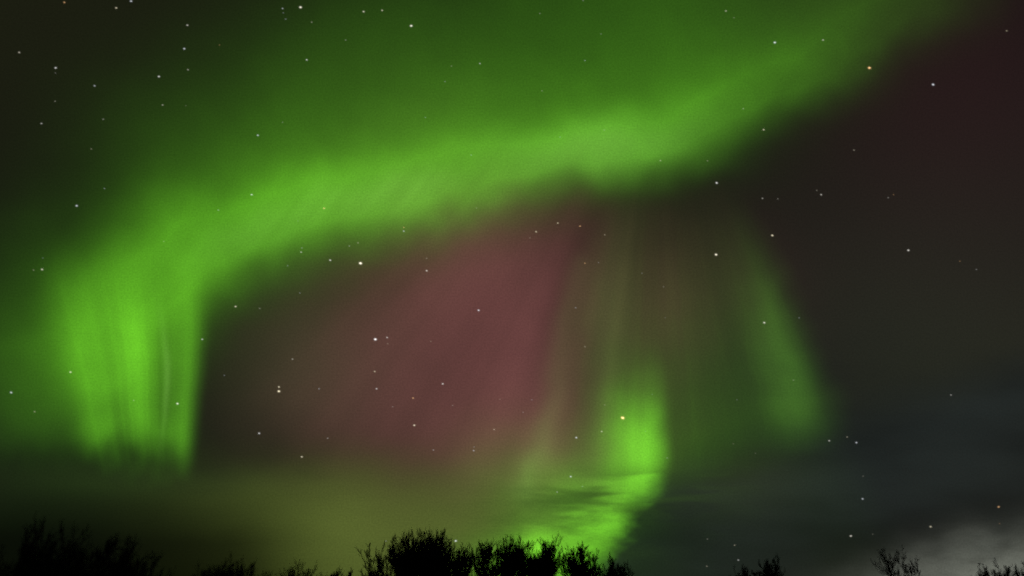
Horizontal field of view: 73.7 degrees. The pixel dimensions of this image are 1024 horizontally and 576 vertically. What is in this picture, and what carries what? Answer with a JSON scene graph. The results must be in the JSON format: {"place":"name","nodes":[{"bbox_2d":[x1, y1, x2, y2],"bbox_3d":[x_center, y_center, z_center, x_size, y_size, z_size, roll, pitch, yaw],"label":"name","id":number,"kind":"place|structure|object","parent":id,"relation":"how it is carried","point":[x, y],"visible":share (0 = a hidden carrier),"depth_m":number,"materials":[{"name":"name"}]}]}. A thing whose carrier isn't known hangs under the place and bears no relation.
{"place":"outdoors","nodes":[
{"label":"outdoors","id":0,"kind":"place"},
{"bbox_2d":[0,0,1023,575],"label":"sky","id":1,"kind":"structure","parent":0,"point":[663,287],"materials":[{"name":"green"}]},
{"bbox_3d":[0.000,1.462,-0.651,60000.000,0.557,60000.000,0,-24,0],"label":"ground","id":2,"kind":"structure","parent":0,"visible":0},
{"bbox_2d":[0,545,86,575],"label":"tree","id":3,"kind":"object","parent":2,"relation":"on","point":[63,572],"visible":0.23,"depth_m":10.71,"materials":[{"name":"black plant"}]},
{"bbox_2d":[0,511,153,575],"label":"tree","id":4,"kind":"object","parent":2,"relation":"on","point":[28,558],"visible":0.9,"depth_m":10.35,"materials":[{"name":"black plant"}]},
{"bbox_2d":[2,526,158,575],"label":"tree","id":5,"kind":"object","parent":2,"relation":"on","point":[128,553],"visible":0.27,"depth_m":11.52,"materials":[{"name":"black plant"}]},
{"bbox_2d":[86,552,176,575],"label":"tree","id":6,"kind":"object","parent":2,"relation":"on","point":[126,571],"visible":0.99,"depth_m":11.13,"materials":[{"name":"black plant"}]},
{"bbox_2d":[191,557,244,575],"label":"tree","id":7,"kind":"object","parent":2,"relation":"on","point":[203,573],"visible":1,"depth_m":12.38,"materials":[{"name":"black plant"}]},
{"bbox_2d":[216,561,256,575],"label":"tree","id":8,"kind":"object","parent":2,"relation":"on","point":[251,569],"visible":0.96,"depth_m":13.20,"materials":[{"name":"black plant"}]},
{"bbox_2d":[213,551,308,575],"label":"tree","id":9,"kind":"object","parent":2,"relation":"on","point":[233,572],"visible":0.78,"depth_m":13.85,"materials":[{"name":"black plant"}]},
{"bbox_2d":[275,558,343,575],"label":"tree","id":10,"kind":"object","parent":2,"relation":"on","point":[304,574],"visible":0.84,"depth_m":16.06,"materials":[{"name":"black plant"}]},
{"bbox_2d":[326,565,342,575],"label":"tree","id":11,"kind":"object","parent":2,"relation":"on","point":[337,574],"visible":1,"depth_m":35.37,"materials":[{"name":"black plant"}]},
{"bbox_2d":[344,566,380,575],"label":"tree","id":12,"kind":"object","parent":2,"relation":"on","point":[366,574],"visible":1,"depth_m":41.36,"materials":[{"name":"black plant"}]},
{"bbox_2d":[356,536,443,575],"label":"tree","id":13,"kind":"object","parent":2,"relation":"on","point":[402,568],"visible":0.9,"depth_m":49.11,"materials":[{"name":"black plant"}]},
{"bbox_2d":[385,528,448,575],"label":"tree","id":14,"kind":"object","parent":2,"relation":"on","point":[398,549],"visible":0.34,"depth_m":50.67,"materials":[{"name":"black plant"}]},
{"bbox_2d":[394,524,472,575],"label":"tree","id":15,"kind":"object","parent":2,"relation":"on","point":[412,546],"visible":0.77,"depth_m":50.17,"materials":[{"name":"black plant"}]},
{"bbox_2d":[423,530,477,575],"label":"tree","id":16,"kind":"object","parent":2,"relation":"on","point":[469,563],"visible":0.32,"depth_m":52.02,"materials":[{"name":"black plant"}]},
{"bbox_2d":[467,537,509,575],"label":"tree","id":17,"kind":"object","parent":2,"relation":"on","point":[485,553],"visible":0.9,"depth_m":52.43,"materials":[{"name":"black plant"}]},
{"bbox_2d":[491,534,542,575],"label":"tree","id":18,"kind":"object","parent":2,"relation":"on","point":[512,570],"visible":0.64,"depth_m":52.83,"materials":[{"name":"black plant"}]},
{"bbox_2d":[495,534,563,575],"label":"tree","id":19,"kind":"object","parent":2,"relation":"on","point":[520,556],"visible":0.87,"depth_m":53.22,"materials":[{"name":"black plant"}]},
{"bbox_2d":[533,536,564,575],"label":"tree","id":20,"kind":"object","parent":2,"relation":"on","point":[553,565],"visible":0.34,"depth_m":54.49,"materials":[{"name":"black plant"}]},
{"bbox_2d":[555,540,600,575],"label":"tree","id":21,"kind":"object","parent":2,"relation":"on","point":[572,569],"visible":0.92,"depth_m":54.55,"materials":[{"name":"black plant"}]},
{"bbox_2d":[560,548,618,575],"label":"tree","id":22,"kind":"object","parent":2,"relation":"on","point":[611,571],"visible":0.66,"depth_m":54.30,"materials":[{"name":"black plant"}]},
{"bbox_2d":[599,561,634,575],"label":"tree","id":23,"kind":"object","parent":2,"relation":"on","point":[620,571],"visible":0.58,"depth_m":55.66,"materials":[{"name":"black plant"}]},
{"bbox_2d":[729,553,785,575],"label":"tree","id":24,"kind":"object","parent":2,"relation":"on","point":[767,570],"visible":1,"depth_m":35.07,"materials":[{"name":"black plant"}]},
{"bbox_2d":[871,545,921,575],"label":"tree","id":25,"kind":"object","parent":2,"relation":"on","point":[905,568],"visible":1,"depth_m":24.89,"materials":[{"name":"black plant"}]},
{"bbox_2d":[976,558,1022,575],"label":"tree","id":26,"kind":"object","parent":2,"relation":"on","point":[1006,573],"visible":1,"depth_m":23.18,"materials":[{"name":"black plant"}]},
{"bbox_2d":[1011,562,1023,575],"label":"tree","id":27,"kind":"object","parent":2,"relation":"on","point":[1018,573],"visible":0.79,"depth_m":25.06,"materials":[{"name":"black plant"}]}
]}

